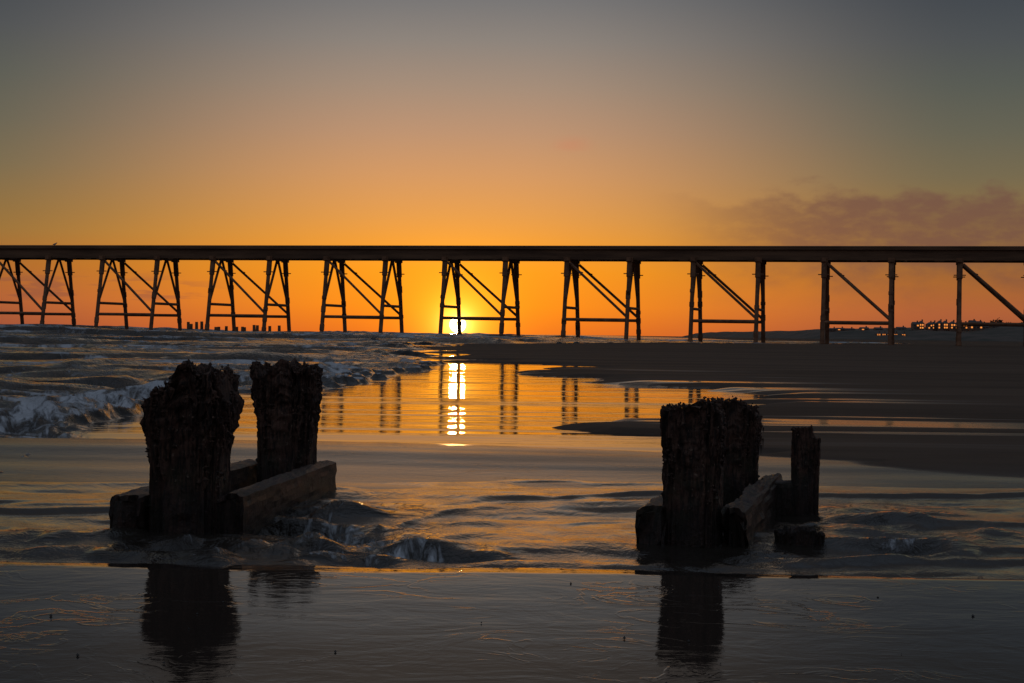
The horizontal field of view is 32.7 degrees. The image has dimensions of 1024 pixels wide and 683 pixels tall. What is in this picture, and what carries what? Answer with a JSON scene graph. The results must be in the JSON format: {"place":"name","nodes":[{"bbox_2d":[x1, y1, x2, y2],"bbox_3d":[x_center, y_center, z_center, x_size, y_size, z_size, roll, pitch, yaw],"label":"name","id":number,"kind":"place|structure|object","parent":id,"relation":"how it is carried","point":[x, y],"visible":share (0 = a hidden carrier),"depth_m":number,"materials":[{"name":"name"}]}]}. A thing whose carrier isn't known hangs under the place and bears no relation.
{"place":"outdoors","nodes":[
{"label":"outdoors","id":0,"kind":"place"},
{"bbox_2d":[0,335,1023,682],"bbox_3d":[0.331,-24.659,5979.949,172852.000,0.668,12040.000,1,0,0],"label":"beach sand ground","id":1,"kind":"structure","parent":0,"point":[922,413],"depth_m":6.62,"materials":[{"name":"brown sand"}]},
{"bbox_2d":[49,582,974,682],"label":"pebbles","id":2,"kind":"object","parent":1,"relation":"on","point":[77,654],"visible":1,"depth_m":5.73,"materials":[{"name":"grey stone"}]},
{"bbox_2d":[0,324,1023,578],"bbox_3d":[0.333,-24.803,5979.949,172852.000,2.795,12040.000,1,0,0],"label":"sea water","id":3,"kind":"structure","parent":0,"point":[68,380],"depth_m":10.90,"materials":[{"name":"liquid"}]},
{"bbox_2d":[109,358,336,534],"bbox_3d":[-1.534,0.584,9.768,0.647,1.008,2.627,1,0,6],"label":"timber pier stump","id":4,"kind":"object","parent":3,"relation":"in","point":[199,482],"visible":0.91,"depth_m":8.63,"materials":[{"name":"brown wood"}]},
{"bbox_2d":[187,321,280,330],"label":"distant timber stumps","id":5,"kind":"object","parent":3,"relation":"in","point":[255,327],"visible":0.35,"depth_m":350.22,"materials":[{"name":"wood"}]},
{"bbox_2d":[0,245,1023,346],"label":"pier","id":6,"kind":"structure","parent":3,"relation":"in","point":[573,257],"depth_m":299.28,"materials":[{"name":"metal"}]},
{"bbox_2d":[635,395,820,547],"bbox_3d":[1.203,0.694,9.303,0.769,0.866,2.247,1,0,14],"label":"timber pier stump","id":7,"kind":"object","parent":3,"relation":"in","point":[710,453],"visible":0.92,"depth_m":8.33,"materials":[{"name":"brown wood"}]},
{"bbox_2d":[774,526,824,546],"bbox_3d":[1.400,1.020,8.503,0.245,0.225,0.221,1,0,0],"label":"timber stub","id":8,"kind":"object","parent":3,"relation":"in","point":[800,536],"visible":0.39,"depth_m":8.41,"materials":[{"name":"brown wood"}]},
{"bbox_2d":[0,0,1023,335],"label":"sky","id":9,"kind":"structure","parent":0,"point":[123,122],"materials":[{"name":"orange"}]},
{"bbox_2d":[682,326,1023,341],"bbox_3d":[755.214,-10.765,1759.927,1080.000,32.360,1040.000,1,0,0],"label":"headland hills","id":10,"kind":"structure","parent":0,"point":[1002,333],"depth_m":1347.72,"materials":[{"name":"black plant"}]},
{"bbox_2d":[829,327,837,331],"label":"terraced house","id":11,"kind":"structure","parent":10,"relation":"on","point":[834,329],"depth_m":1392.55,"materials":[{"name":"brick"}]},
{"bbox_2d":[859,326,868,329],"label":"terraced house","id":12,"kind":"structure","parent":10,"relation":"on","point":[864,328],"depth_m":1396.08,"materials":[{"name":"brick"}]},
{"bbox_2d":[873,326,882,329],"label":"terraced house","id":13,"kind":"structure","parent":10,"relation":"on","point":[878,328],"depth_m":1393.04,"materials":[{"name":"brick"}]},
{"bbox_2d":[895,326,906,329],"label":"terraced house","id":14,"kind":"structure","parent":10,"relation":"on","point":[900,328],"depth_m":1407.94,"materials":[{"name":"brick"}]},
{"bbox_2d":[911,321,919,329],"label":"terraced house","id":15,"kind":"structure","parent":10,"relation":"on","point":[915,325],"depth_m":1383.00,"materials":[{"name":"brick"}]},
{"bbox_2d":[919,319,923,329],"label":"terraced house","id":16,"kind":"structure","parent":10,"relation":"on","point":[921,325],"depth_m":1386.14,"materials":[{"name":"brick"}]},
{"bbox_2d":[925,321,932,330],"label":"terraced house","id":17,"kind":"structure","parent":10,"relation":"on","point":[929,326],"depth_m":1381.06,"materials":[{"name":"brick"}]},
{"bbox_2d":[932,320,936,330],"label":"terraced house","id":18,"kind":"structure","parent":10,"relation":"on","point":[934,326],"depth_m":1385.89,"materials":[{"name":"brick"}]},
{"bbox_2d":[936,319,942,330],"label":"terraced house","id":19,"kind":"structure","parent":10,"relation":"on","point":[939,325],"depth_m":1383.27,"materials":[{"name":"brick"}]},
{"bbox_2d":[943,319,948,330],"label":"terraced house","id":20,"kind":"structure","parent":10,"relation":"on","point":[945,325],"depth_m":1388.68,"materials":[{"name":"brick"}]},
{"bbox_2d":[949,320,955,330],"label":"terraced house","id":21,"kind":"structure","parent":10,"relation":"on","point":[952,325],"depth_m":1383.36,"materials":[{"name":"brick"}]},
{"bbox_2d":[961,321,967,330],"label":"terraced house","id":22,"kind":"structure","parent":10,"relation":"on","point":[964,328],"depth_m":1387.71,"materials":[{"name":"brick"}]},
{"bbox_2d":[968,319,976,330],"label":"terraced house","id":23,"kind":"structure","parent":10,"relation":"on","point":[972,328],"depth_m":1382.40,"materials":[{"name":"brick"}]},
{"bbox_2d":[976,320,982,329],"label":"terraced house","id":24,"kind":"structure","parent":10,"relation":"on","point":[979,327],"depth_m":1383.79,"materials":[{"name":"brick"}]},
{"bbox_2d":[990,317,1023,322],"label":"distant trees","id":25,"kind":"object","parent":10,"relation":"on","point":[998,321],"visible":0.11,"depth_m":1442.19,"materials":[{"name":"black plant"}]}
]}

